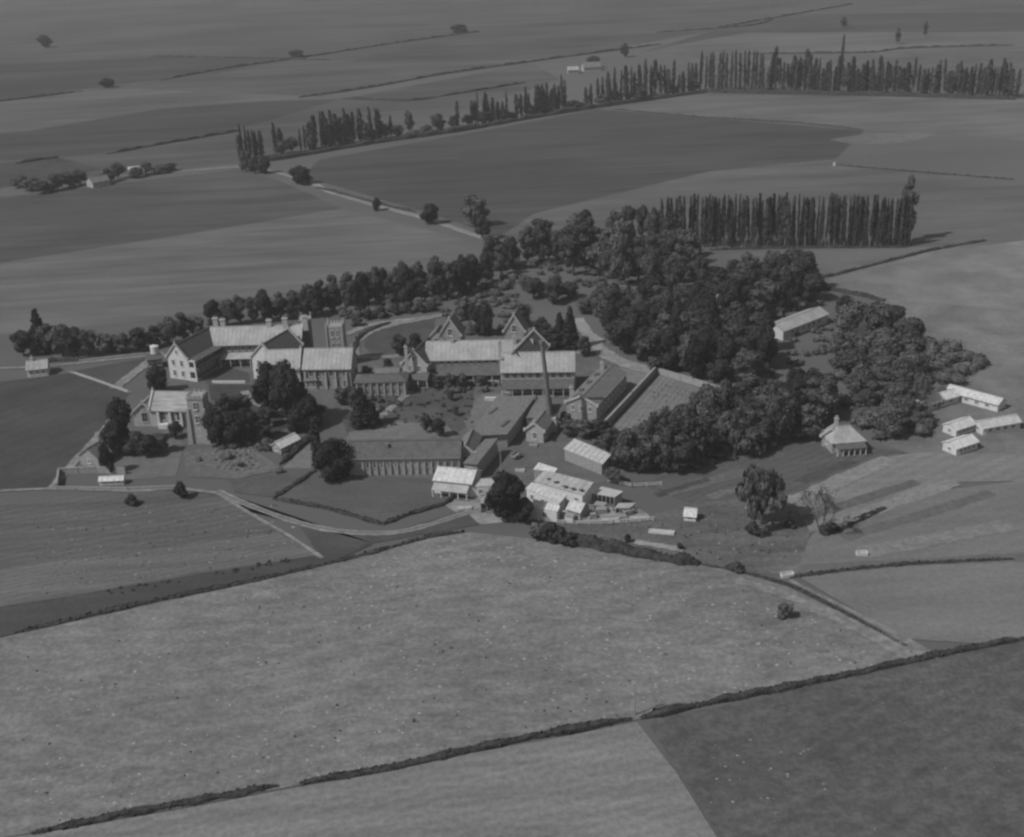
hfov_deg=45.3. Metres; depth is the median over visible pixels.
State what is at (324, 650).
field
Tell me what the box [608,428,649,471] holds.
broadleaf tree
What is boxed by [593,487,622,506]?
cart shed
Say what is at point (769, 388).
broadleaf tree
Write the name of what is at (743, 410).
broadleaf tree
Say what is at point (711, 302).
macrocarpa tree
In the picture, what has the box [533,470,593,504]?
saw tooth shed
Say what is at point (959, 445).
poultry shed
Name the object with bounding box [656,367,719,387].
garden wall
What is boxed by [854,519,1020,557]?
field
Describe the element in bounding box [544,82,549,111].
poplar tree
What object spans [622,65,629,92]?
poplar tree
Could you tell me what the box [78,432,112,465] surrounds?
gate cottage
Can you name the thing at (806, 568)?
field
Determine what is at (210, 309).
macrocarpa tree
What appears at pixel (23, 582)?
field
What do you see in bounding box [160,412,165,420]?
window
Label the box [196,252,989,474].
undergrowth
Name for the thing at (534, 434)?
window
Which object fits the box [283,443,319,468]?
yard
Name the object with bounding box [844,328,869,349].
broadleaf tree
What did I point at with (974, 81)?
poplar tree
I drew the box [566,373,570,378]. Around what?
window
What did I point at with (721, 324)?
broadleaf tree
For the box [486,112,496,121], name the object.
broadleaf tree
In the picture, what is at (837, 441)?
veranda house
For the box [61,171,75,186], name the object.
broadleaf tree
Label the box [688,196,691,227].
poplar tree
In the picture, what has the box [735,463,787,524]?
willow tree
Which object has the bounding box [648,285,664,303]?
broadleaf tree
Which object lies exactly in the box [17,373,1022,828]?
grass tufts
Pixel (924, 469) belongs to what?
field
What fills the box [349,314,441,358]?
road
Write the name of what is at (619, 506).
flat yard shed
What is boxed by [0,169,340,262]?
field
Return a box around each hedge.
[0,90,82,101]
[14,564,320,633]
[16,156,58,163]
[30,784,279,834]
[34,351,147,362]
[106,129,237,153]
[160,31,479,80]
[257,90,706,162]
[272,498,383,524]
[273,470,315,498]
[279,432,311,464]
[298,44,660,97]
[299,716,632,785]
[314,186,415,211]
[321,529,463,565]
[341,96,439,100]
[351,321,391,350]
[383,494,462,524]
[440,82,525,96]
[569,533,701,565]
[614,109,862,129]
[640,636,1023,719]
[656,18,773,32]
[700,563,906,646]
[707,3,853,29]
[707,88,1016,99]
[709,245,906,250]
[747,44,1011,53]
[789,557,1014,577]
[821,239,986,277]
[825,286,885,301]
[831,507,886,532]
[832,164,1012,179]
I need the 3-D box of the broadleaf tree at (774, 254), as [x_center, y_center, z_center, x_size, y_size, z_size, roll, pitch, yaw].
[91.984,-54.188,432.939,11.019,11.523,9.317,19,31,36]
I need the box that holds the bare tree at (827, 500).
[798,485,840,534]
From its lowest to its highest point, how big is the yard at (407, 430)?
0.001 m
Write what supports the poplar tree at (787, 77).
on the field at (994, 118)
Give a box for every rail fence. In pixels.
[530,516,653,524]
[608,478,661,486]
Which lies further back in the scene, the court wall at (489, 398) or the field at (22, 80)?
the field at (22, 80)
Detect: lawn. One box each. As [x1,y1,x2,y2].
[105,429,183,478]
[206,368,249,382]
[208,384,286,445]
[341,386,474,434]
[364,319,434,354]
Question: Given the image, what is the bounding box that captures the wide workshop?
[474,395,535,446]
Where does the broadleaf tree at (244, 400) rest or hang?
on the lawn at (217, 390)
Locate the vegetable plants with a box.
[212,383,689,470]
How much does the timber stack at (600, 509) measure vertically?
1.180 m
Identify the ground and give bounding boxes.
[0,10,1023,836]
[184,447,279,478]
[613,375,700,430]
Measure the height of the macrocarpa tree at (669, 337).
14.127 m
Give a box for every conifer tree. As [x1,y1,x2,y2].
[29,308,51,353]
[349,387,374,428]
[364,402,383,428]
[555,312,563,346]
[559,305,579,350]
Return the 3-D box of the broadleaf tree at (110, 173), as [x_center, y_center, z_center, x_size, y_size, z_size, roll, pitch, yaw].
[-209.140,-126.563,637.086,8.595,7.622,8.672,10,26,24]
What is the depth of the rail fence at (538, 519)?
272.99 m
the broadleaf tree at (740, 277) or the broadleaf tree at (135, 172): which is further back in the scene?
the broadleaf tree at (135, 172)
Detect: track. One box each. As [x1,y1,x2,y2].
[218,493,323,557]
[788,579,937,657]
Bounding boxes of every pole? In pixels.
[496,441,503,471]
[629,683,639,714]
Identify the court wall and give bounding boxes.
[212,381,244,382]
[485,397,495,400]
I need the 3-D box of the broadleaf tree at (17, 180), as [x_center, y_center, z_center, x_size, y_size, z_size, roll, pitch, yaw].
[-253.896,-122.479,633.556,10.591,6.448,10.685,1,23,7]
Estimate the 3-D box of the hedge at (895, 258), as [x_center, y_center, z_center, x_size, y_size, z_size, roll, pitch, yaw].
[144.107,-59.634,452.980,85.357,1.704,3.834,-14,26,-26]
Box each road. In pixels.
[110,352,164,387]
[160,166,292,177]
[217,489,488,535]
[310,179,502,242]
[346,316,426,334]
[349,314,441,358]
[571,317,604,354]
[589,342,650,373]
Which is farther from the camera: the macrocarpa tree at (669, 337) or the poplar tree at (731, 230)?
the poplar tree at (731, 230)
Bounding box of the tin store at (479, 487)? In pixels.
[470,478,494,496]
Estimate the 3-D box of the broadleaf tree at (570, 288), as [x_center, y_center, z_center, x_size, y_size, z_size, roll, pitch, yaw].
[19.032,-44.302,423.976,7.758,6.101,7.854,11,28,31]
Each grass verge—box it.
[216,490,468,532]
[333,192,480,236]
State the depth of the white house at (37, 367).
374.20 m
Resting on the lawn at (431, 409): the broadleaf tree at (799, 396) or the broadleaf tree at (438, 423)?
the broadleaf tree at (438, 423)
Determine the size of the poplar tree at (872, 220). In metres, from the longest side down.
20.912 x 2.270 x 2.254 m
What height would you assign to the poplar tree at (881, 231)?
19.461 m
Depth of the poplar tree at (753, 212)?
470.74 m
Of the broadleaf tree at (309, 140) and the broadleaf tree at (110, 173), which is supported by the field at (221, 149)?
the broadleaf tree at (309, 140)
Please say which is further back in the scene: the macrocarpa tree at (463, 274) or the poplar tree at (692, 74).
the poplar tree at (692, 74)
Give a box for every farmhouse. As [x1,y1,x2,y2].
[86,174,110,187]
[581,61,600,71]
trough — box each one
[649,528,674,534]
[780,571,794,578]
[856,550,867,555]
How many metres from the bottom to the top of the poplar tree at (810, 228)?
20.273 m
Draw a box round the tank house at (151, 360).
[145,353,163,369]
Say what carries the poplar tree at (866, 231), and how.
on the ground at (972, 156)
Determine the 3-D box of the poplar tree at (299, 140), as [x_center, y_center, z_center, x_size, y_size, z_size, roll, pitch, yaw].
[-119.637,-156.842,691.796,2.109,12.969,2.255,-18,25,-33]
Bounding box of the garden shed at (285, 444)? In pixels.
[270,432,300,453]
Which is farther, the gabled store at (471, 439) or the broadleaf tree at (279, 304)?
the broadleaf tree at (279, 304)
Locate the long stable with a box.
[346,439,463,475]
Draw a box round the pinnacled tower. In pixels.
[325,317,346,347]
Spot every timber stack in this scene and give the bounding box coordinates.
[458,506,471,510]
[515,468,524,471]
[559,510,566,515]
[578,516,589,519]
[589,512,596,518]
[596,506,606,513]
[601,517,619,521]
[618,514,627,518]
[630,516,649,519]
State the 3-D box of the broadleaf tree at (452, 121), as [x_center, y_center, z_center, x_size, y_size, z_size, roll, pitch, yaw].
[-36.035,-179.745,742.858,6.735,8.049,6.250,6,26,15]
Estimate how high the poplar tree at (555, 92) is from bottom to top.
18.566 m
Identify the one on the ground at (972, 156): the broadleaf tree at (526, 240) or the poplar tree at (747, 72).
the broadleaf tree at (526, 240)
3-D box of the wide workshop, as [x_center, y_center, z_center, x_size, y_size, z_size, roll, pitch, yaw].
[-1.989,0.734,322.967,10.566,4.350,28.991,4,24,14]
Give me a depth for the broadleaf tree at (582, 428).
314.30 m
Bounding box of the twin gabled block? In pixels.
[400,308,575,397]
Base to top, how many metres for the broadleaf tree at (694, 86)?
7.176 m
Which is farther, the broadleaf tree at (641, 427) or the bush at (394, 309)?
the bush at (394, 309)
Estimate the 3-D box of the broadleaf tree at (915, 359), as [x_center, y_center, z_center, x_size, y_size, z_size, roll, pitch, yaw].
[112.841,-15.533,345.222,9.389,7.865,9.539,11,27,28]
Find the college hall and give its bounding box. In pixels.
[164,313,357,389]
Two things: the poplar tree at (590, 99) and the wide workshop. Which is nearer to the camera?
the wide workshop
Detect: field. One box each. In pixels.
[0,0,1023,63]
[0,56,283,99]
[0,64,559,175]
[0,88,317,132]
[0,99,338,159]
[0,158,99,187]
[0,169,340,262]
[0,209,481,334]
[0,373,128,489]
[0,490,304,606]
[0,532,313,602]
[0,532,924,836]
[0,544,371,636]
[16,722,716,836]
[74,358,145,383]
[108,13,791,96]
[168,489,478,553]
[229,469,314,496]
[276,473,444,521]
[309,109,862,236]
[342,32,700,65]
[500,160,1023,243]
[540,495,810,572]
[602,92,1023,140]
[636,432,906,502]
[641,11,1023,52]
[647,640,1023,836]
[654,477,711,495]
[657,32,1023,51]
[662,51,1023,94]
[662,466,755,495]
[701,242,1006,307]
[706,486,735,499]
[758,480,1023,573]
[787,456,896,506]
[795,452,1023,531]
[796,458,857,482]
[796,553,1023,573]
[799,479,920,520]
[801,561,1023,642]
[818,479,960,526]
[825,240,1023,310]
[831,133,935,144]
[838,490,995,540]
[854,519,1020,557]
[875,299,1023,453]
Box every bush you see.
[124,493,140,505]
[172,480,187,496]
[351,316,362,326]
[363,309,372,319]
[373,305,388,317]
[389,304,399,313]
[400,301,412,313]
[417,302,425,311]
[426,301,439,310]
[529,522,542,538]
[538,521,558,543]
[549,525,567,543]
[565,531,577,546]
[624,533,630,542]
[677,542,683,548]
[725,560,743,572]
[744,520,759,534]
[759,528,769,537]
[777,602,793,619]
[783,519,796,528]
[819,522,839,535]
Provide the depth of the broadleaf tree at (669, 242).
441.82 m
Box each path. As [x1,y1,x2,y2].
[0,354,165,368]
[0,487,218,493]
[48,418,109,486]
[68,371,130,392]
[240,390,286,416]
[379,391,413,419]
[633,539,684,551]
[734,578,923,658]
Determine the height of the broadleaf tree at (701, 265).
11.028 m
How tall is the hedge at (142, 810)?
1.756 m
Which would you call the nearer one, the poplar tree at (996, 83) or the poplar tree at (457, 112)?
the poplar tree at (457, 112)
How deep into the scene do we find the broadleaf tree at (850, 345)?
351.96 m
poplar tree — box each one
[235,135,242,158]
[238,124,243,150]
[243,125,247,151]
[246,130,252,157]
[250,130,256,156]
[253,131,258,156]
[257,130,264,157]
[271,122,276,154]
[276,128,283,142]
[298,129,301,151]
[302,125,306,149]
[305,121,310,149]
[309,114,317,149]
[319,110,326,146]
[324,118,331,146]
[328,109,335,145]
[332,114,339,144]
[338,117,342,144]
[342,108,349,143]
[342,121,346,144]
[346,114,352,139]
[350,112,355,141]
[355,108,364,140]
[361,122,369,139]
[367,106,372,139]
[373,108,382,138]
[374,108,377,135]
[388,116,392,136]
[454,101,459,125]
[470,100,473,124]
[473,100,476,123]
[476,93,478,122]
[483,91,488,122]
[490,97,495,114]
[495,101,499,119]
[505,92,507,107]
[514,94,519,117]
[518,94,522,115]
[524,86,528,113]
[534,84,541,113]
[539,90,542,112]
[540,84,545,105]
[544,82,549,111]
[549,88,555,107]
[553,84,557,106]
[556,85,560,108]
[559,74,563,107]
[563,80,566,106]
[584,87,588,103]
[588,83,592,103]
[596,78,599,102]
[601,76,604,94]
[605,71,610,100]
[612,67,616,89]
[619,69,622,91]
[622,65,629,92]
[630,67,632,93]
[632,72,636,92]
[637,64,643,87]
[642,59,648,88]
[649,66,652,92]
[652,59,658,91]
[658,65,663,93]
[659,199,663,233]
[662,65,665,93]
[664,69,671,94]
[665,197,668,217]
[669,198,674,229]
[671,60,676,85]
[674,197,677,229]
[677,73,680,92]
[677,195,681,227]
[680,71,686,91]
[681,195,685,229]
[687,62,689,90]
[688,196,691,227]
[689,63,694,91]
[691,194,696,235]
[694,63,698,90]
[695,193,698,234]
[696,197,698,242]
[699,51,703,90]
[700,198,703,245]
[702,197,706,246]
[705,56,707,89]
[706,193,711,246]
[706,197,708,246]
[707,53,711,90]
[709,196,714,247]
[711,51,715,89]
[712,201,715,245]
[713,197,717,245]
[716,52,721,89]
[716,199,721,246]
[720,50,724,88]
[720,197,723,246]
[722,194,725,245]
[724,53,728,87]
[725,195,729,246]
[727,198,731,243]
[728,201,734,246]
[729,51,733,87]
[733,193,736,245]
[734,49,737,87]
[737,193,740,245]
[738,52,741,88]
[739,197,743,245]
[740,199,745,247]
[743,50,746,89]
[744,195,747,246]
[746,49,750,90]
[747,197,749,246]
[750,50,754,89]
[750,214,752,245]
[751,198,755,246]
[754,51,758,88]
[755,197,757,241]
[757,193,761,245]
[758,53,761,88]
[759,200,763,245]
[761,53,764,88]
[762,197,768,245]
[765,66,771,89]
[765,197,770,246]
[768,197,772,246]
[770,57,774,90]
[772,193,775,245]
[774,61,777,88]
[775,195,780,246]
[778,58,781,88]
[778,197,782,244]
[780,196,784,245]
[781,62,785,89]
[783,192,787,245]
[784,64,790,89]
[786,200,791,245]
[790,55,796,90]
[790,197,794,245]
[793,194,795,244]
[794,60,799,90]
[796,193,800,245]
[797,57,803,90]
[798,195,804,245]
[801,199,805,245]
[803,58,806,89]
[803,198,808,245]
[806,63,814,88]
[806,200,809,245]
[807,197,813,245]
[811,58,817,89]
[811,197,815,245]
[815,198,819,244]
[817,58,820,89]
[818,197,823,239]
[819,68,825,90]
[820,199,824,244]
[823,61,829,90]
[825,194,830,245]
[828,59,832,90]
[828,193,832,245]
[830,193,835,245]
[832,66,837,90]
[833,193,838,245]
[835,56,841,90]
[836,197,841,245]
[839,197,845,245]
[840,196,844,245]
[841,34,844,69]
[841,64,844,89]
[843,196,846,245]
[844,62,851,90]
[847,198,851,244]
[848,56,854,91]
[849,194,855,244]
[852,56,856,91]
[852,196,857,245]
[853,68,860,91]
[854,195,859,245]
[856,197,863,245]
[859,63,866,90]
[860,196,865,245]
[863,196,867,245]
[864,196,869,245]
[865,60,869,90]
[868,58,874,90]
[869,194,876,245]
[871,68,875,90]
[871,193,878,245]
[873,195,879,244]
[875,55,882,91]
[876,199,883,245]
[878,199,886,245]
[880,63,884,91]
[881,196,886,245]
[884,61,889,92]
[885,198,888,244]
[887,198,893,244]
[888,63,892,91]
[891,60,897,91]
[893,199,898,244]
[895,66,902,91]
[896,198,902,244]
[899,194,905,245]
[900,67,906,91]
[901,198,907,245]
[903,62,912,91]
[904,196,909,245]
[908,197,912,246]
[912,57,917,91]
[916,65,921,92]
[920,69,926,93]
[924,69,930,93]
[929,67,933,94]
[932,64,941,93]
[938,60,941,93]
[943,58,947,93]
[945,70,952,93]
[950,70,954,93]
[954,63,958,92]
[955,61,963,92]
[960,70,965,92]
[964,67,968,93]
[967,66,974,94]
[971,64,976,94]
[975,63,982,93]
[978,67,986,94]
[984,59,994,95]
[990,67,996,95]
[994,67,999,95]
[998,58,1006,95]
[1001,63,1008,96]
[1006,62,1012,96]
[1008,68,1015,97]
[1014,69,1021,97]
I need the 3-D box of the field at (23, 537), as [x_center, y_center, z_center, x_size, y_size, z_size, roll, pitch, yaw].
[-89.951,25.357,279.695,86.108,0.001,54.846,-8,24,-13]
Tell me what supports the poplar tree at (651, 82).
on the ground at (972, 156)
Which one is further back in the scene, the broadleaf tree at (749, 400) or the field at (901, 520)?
the broadleaf tree at (749, 400)
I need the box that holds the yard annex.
[526,395,551,425]
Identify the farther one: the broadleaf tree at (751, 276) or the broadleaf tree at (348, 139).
the broadleaf tree at (348, 139)
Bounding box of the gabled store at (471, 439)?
[461,428,481,466]
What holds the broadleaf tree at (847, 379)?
on the ground at (972, 156)
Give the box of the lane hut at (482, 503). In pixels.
[480,498,494,513]
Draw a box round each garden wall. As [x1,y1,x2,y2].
[55,466,126,485]
[56,485,175,489]
[469,380,498,384]
[605,366,656,425]
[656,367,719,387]
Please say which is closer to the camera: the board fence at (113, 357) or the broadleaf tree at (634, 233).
the board fence at (113, 357)
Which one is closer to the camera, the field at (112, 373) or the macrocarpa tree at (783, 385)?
the macrocarpa tree at (783, 385)
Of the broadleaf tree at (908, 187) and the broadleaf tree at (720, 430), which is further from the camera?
the broadleaf tree at (908, 187)
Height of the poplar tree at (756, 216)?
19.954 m
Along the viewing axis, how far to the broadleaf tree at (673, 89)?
825.69 m
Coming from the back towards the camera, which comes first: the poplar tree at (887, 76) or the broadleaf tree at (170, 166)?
the poplar tree at (887, 76)
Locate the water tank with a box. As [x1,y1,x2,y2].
[150,344,159,354]
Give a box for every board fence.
[73,372,128,391]
[79,352,150,361]
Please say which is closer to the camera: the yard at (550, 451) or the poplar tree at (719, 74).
the yard at (550, 451)
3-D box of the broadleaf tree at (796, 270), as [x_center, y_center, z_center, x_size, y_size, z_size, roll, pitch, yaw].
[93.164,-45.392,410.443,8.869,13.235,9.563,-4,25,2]
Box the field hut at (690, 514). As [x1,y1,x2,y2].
[683,507,698,521]
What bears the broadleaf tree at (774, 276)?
on the ground at (972, 156)
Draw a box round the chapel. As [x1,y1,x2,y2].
[131,387,211,443]
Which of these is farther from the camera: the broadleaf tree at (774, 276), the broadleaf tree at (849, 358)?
the broadleaf tree at (774, 276)
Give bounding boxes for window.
[141,412,148,422]
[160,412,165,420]
[176,412,179,420]
[192,402,197,410]
[194,416,199,423]
[308,370,313,376]
[318,380,322,387]
[328,370,333,376]
[335,370,339,376]
[447,329,451,335]
[478,489,482,494]
[505,373,509,379]
[511,325,516,332]
[520,373,524,378]
[532,432,536,439]
[551,373,555,378]
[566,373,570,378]
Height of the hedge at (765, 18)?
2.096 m
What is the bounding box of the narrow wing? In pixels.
[463,438,497,474]
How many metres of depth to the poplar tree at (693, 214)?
474.40 m
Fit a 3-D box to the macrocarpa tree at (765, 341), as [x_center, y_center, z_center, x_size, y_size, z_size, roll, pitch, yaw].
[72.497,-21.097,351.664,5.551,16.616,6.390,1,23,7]
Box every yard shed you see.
[98,475,125,485]
[615,503,635,512]
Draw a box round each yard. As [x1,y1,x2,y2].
[233,344,718,498]
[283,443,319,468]
[347,421,458,439]
[445,496,648,523]
[464,393,535,433]
[493,428,606,480]
[600,366,646,419]
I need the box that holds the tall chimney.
[539,340,557,431]
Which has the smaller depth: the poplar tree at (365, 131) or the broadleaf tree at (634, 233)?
the broadleaf tree at (634, 233)
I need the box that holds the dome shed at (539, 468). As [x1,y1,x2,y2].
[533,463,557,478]
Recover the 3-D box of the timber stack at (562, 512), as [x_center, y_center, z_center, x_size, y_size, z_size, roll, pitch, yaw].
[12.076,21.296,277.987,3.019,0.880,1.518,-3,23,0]
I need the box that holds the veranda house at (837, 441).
[819,415,866,457]
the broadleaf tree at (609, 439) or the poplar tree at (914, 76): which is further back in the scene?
the poplar tree at (914, 76)
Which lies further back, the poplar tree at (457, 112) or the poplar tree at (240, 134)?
the poplar tree at (457, 112)
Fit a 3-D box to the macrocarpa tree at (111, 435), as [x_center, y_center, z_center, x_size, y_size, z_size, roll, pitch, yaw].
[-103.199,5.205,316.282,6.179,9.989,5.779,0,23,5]
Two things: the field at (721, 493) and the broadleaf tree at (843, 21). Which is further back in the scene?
the broadleaf tree at (843, 21)
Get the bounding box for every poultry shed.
[915,388,960,410]
[941,416,976,436]
[941,433,979,455]
[947,384,1007,411]
[974,414,1022,435]
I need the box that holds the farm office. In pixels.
[566,499,590,520]
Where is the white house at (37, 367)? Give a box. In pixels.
[25,355,50,377]
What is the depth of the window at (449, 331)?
369.02 m
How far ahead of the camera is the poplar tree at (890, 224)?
463.48 m
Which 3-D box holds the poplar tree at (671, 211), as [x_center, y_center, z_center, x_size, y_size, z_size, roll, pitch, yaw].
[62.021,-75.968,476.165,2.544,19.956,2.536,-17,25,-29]
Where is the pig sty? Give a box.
[593,501,606,508]
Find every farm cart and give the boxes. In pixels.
[511,451,521,458]
[622,507,640,515]
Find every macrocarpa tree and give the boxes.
[36,35,52,47]
[98,78,114,87]
[98,442,114,472]
[99,421,123,455]
[105,396,131,445]
[145,365,168,390]
[201,408,225,446]
[203,299,222,325]
[219,409,244,442]
[235,406,256,440]
[251,361,282,417]
[255,289,274,318]
[258,156,270,173]
[268,359,308,417]
[287,408,308,432]
[288,50,303,57]
[288,165,313,183]
[298,393,325,425]
[314,437,351,482]
[353,271,369,307]
[372,197,380,210]
[395,264,415,303]
[419,203,438,223]
[450,24,467,32]
[451,254,473,294]
[472,304,482,334]
[480,302,493,336]
[484,470,525,522]
[516,497,533,522]
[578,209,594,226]
[586,56,599,61]
[601,303,620,330]
[608,306,647,353]
[631,324,647,360]
[634,301,660,320]
[635,319,662,335]
[637,274,664,301]
[658,325,682,370]
[669,313,685,344]
[684,335,705,378]
[694,307,720,326]
[697,331,715,372]
[698,322,727,353]
[703,296,724,322]
[707,267,732,287]
[710,279,725,299]
[714,332,734,367]
[716,276,749,308]
[719,307,728,323]
[723,307,753,331]
[743,323,778,354]
[755,318,774,364]
[770,254,790,270]
[775,380,791,391]
[776,267,797,311]
[785,367,806,392]
[793,251,820,282]
[797,272,827,301]
[801,367,823,390]
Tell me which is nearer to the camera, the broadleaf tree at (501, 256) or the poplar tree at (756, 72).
the broadleaf tree at (501, 256)
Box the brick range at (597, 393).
[564,360,627,420]
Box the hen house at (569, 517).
[564,513,574,521]
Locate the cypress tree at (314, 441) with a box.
[309,415,324,468]
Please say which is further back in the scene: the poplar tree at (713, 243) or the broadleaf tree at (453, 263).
the poplar tree at (713, 243)
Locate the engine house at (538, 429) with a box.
[523,409,553,442]
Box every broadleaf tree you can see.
[9,175,28,186]
[9,329,32,355]
[18,176,39,190]
[23,329,39,352]
[33,181,57,192]
[35,323,52,353]
[45,323,73,355]
[46,172,63,190]
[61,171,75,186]
[64,326,82,355]
[73,169,86,184]
[78,329,96,355]
[95,334,117,352]
[100,168,115,180]
[110,162,126,178]
[111,332,130,352]
[120,431,143,453]
[128,167,144,177]
[128,327,149,350]
[135,434,159,455]
[139,162,152,174]
[143,325,162,344]
[152,164,167,173]
[152,432,168,451]
[155,316,177,343]
[165,162,176,171]
[167,421,184,437]
[173,312,190,339]
[187,316,205,333]
[215,393,237,413]
[218,298,235,325]
[231,394,252,411]
[232,294,245,323]
[239,150,251,170]
[245,296,259,322]
[246,157,258,173]
[248,412,269,438]
[256,406,275,423]
[271,292,288,319]
[272,140,291,152]
[284,290,302,318]
[286,136,298,151]
[296,284,316,314]
[306,134,316,149]
[306,288,321,316]
[314,279,329,314]
[322,286,341,312]
[324,274,342,311]
[334,386,347,404]
[336,272,357,308]
[340,279,357,306]
[342,136,353,143]
[343,386,351,398]
[347,388,356,408]
[361,132,372,139]
[361,365,372,373]
[364,266,385,302]
[368,128,378,138]
[379,123,390,137]
[379,267,386,298]
[380,272,400,301]
[382,358,393,366]
[390,125,403,136]
[391,334,408,354]
[392,260,404,290]
[404,110,414,131]
[408,333,422,350]
[411,261,426,286]
[411,267,427,296]
[420,124,432,131]
[421,414,432,432]
[425,260,442,294]
[428,255,444,286]
[428,418,444,436]
[430,113,445,130]
[431,375,444,387]
[439,262,457,298]
[443,373,456,387]
[446,390,453,399]
[447,115,457,125]
[449,260,456,271]
[451,406,458,413]
[455,296,477,319]
[457,373,468,386]
[460,114,472,124]
[461,194,489,225]
[466,254,479,266]
[469,257,484,286]
[472,374,486,386]
[474,214,492,238]
[475,110,488,123]
[479,251,494,280]
[481,233,501,245]
[482,235,495,261]
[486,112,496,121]
[493,244,507,274]
[499,107,510,119]
[502,236,510,265]
[504,236,521,269]
[508,112,516,117]
[514,304,532,322]
[516,275,528,289]
[517,224,538,261]
[523,104,536,113]
[523,277,540,297]
[530,218,547,255]
[531,218,551,264]
[532,282,546,295]
[533,316,550,334]
[541,103,548,112]
[541,326,563,349]
[542,277,564,303]
[545,219,554,231]
[545,274,562,283]
[546,105,556,111]
[548,230,563,253]
[556,226,566,259]
[559,281,579,297]
[559,411,571,422]
[560,224,584,275]
[560,418,577,435]
[565,100,581,106]
[566,213,581,234]
[567,221,594,265]
[572,418,591,437]
[576,298,592,313]
[576,335,591,356]
[581,242,606,272]
[582,216,599,242]
[589,289,600,308]
[589,418,607,435]
[591,293,609,321]
[593,94,607,102]
[596,245,626,268]
[597,282,621,303]
[597,427,619,450]
[598,211,621,244]
[603,319,619,342]
[603,466,622,482]
[607,218,634,247]
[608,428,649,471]
[609,235,633,280]
[610,89,623,100]
[610,449,627,468]
[620,43,628,55]
[620,205,635,226]
[624,92,635,98]
[626,247,634,267]
[629,236,647,283]
[630,293,645,307]
[631,227,636,246]
[632,86,647,98]
[632,420,650,437]
[635,204,650,237]
[635,434,657,471]
[636,327,669,369]
[637,248,661,277]
[639,235,662,250]
[644,211,658,245]
[645,410,663,441]
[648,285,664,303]
[649,424,676,470]
[651,207,660,234]
[653,229,668,244]
[653,313,671,331]
[656,286,675,319]
[657,255,688,286]
[658,233,679,257]
[658,405,676,424]
[662,210,674,231]
[665,417,681,435]
[667,228,697,249]
[668,433,694,472]
[670,84,677,93]
[670,243,688,276]
[670,292,680,302]
[671,283,689,301]
[672,403,697,414]
[674,412,691,422]
[678,332,690,371]
[678,414,708,460]
[679,310,691,327]
[679,400,696,418]
[682,235,701,272]
[684,228,699,240]
[686,81,700,90]
[686,316,708,336]
[689,383,721,410]
[692,254,711,281]
[694,407,706,415]
[694,415,713,434]
[697,422,717,463]
[699,409,718,426]
[705,358,730,381]
[708,407,722,415]
[711,423,731,451]
[713,377,734,411]
[714,411,732,429]
[718,301,750,322]
[719,272,752,286]
[719,319,727,327]
[724,413,746,451]
[725,319,742,336]
[726,258,740,272]
[729,325,754,365]
[729,347,765,374]
[729,381,750,407]
[732,373,765,408]
[734,252,762,279]
[734,402,758,426]
[735,423,769,456]
[743,268,765,286]
[743,289,769,315]
[743,391,758,409]
[748,316,754,324]
[750,310,775,327]
[750,387,760,395]
[752,257,764,265]
[752,379,779,437]
[752,409,773,440]
[753,278,781,307]
[759,256,775,280]
[762,250,782,264]
[764,392,795,442]
[769,268,780,285]
[770,46,779,81]
[779,263,802,290]
[781,390,799,431]
[784,248,803,263]
[791,381,806,425]
[791,403,827,438]
[800,377,833,394]
[802,48,812,82]
[804,394,825,422]
[807,385,840,419]
[819,372,840,400]
[826,348,871,373]
[829,327,845,355]
[833,301,869,331]
[835,295,853,312]
[840,17,847,26]
[840,372,884,393]
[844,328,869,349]
[846,342,855,349]
[849,361,872,392]
[854,388,881,408]
[856,329,877,359]
[857,321,871,329]
[862,300,893,329]
[864,380,885,401]
[865,403,905,419]
[868,332,901,361]
[871,354,894,372]
[873,401,908,436]
[874,327,895,336]
[875,303,905,334]
[881,380,914,406]
[886,360,911,382]
[893,316,923,337]
[894,368,916,389]
[895,28,901,43]
[895,351,928,373]
[896,394,916,415]
[897,333,928,350]
[899,173,919,241]
[901,343,919,353]
[911,367,921,386]
[911,401,929,418]
[912,372,932,402]
[917,321,925,336]
[923,20,928,36]
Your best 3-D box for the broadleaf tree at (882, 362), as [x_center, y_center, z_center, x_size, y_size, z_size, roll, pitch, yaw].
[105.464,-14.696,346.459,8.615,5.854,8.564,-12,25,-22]
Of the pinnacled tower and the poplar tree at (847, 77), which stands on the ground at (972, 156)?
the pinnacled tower
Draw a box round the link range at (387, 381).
[353,366,409,395]
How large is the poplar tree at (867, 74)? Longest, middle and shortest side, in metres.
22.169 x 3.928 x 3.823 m
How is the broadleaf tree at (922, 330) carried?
on the field at (995, 336)
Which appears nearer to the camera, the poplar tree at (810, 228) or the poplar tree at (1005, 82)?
the poplar tree at (810, 228)
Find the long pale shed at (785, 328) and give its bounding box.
[773,306,829,339]
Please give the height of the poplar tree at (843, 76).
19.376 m
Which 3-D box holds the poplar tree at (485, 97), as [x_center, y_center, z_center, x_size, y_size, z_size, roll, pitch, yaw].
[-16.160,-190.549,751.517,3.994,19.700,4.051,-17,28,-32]
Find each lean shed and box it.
[525,482,566,511]
[532,499,559,520]
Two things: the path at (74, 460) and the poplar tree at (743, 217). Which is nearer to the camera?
the path at (74, 460)
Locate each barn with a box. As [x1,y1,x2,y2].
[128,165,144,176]
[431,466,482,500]
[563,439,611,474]
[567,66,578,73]

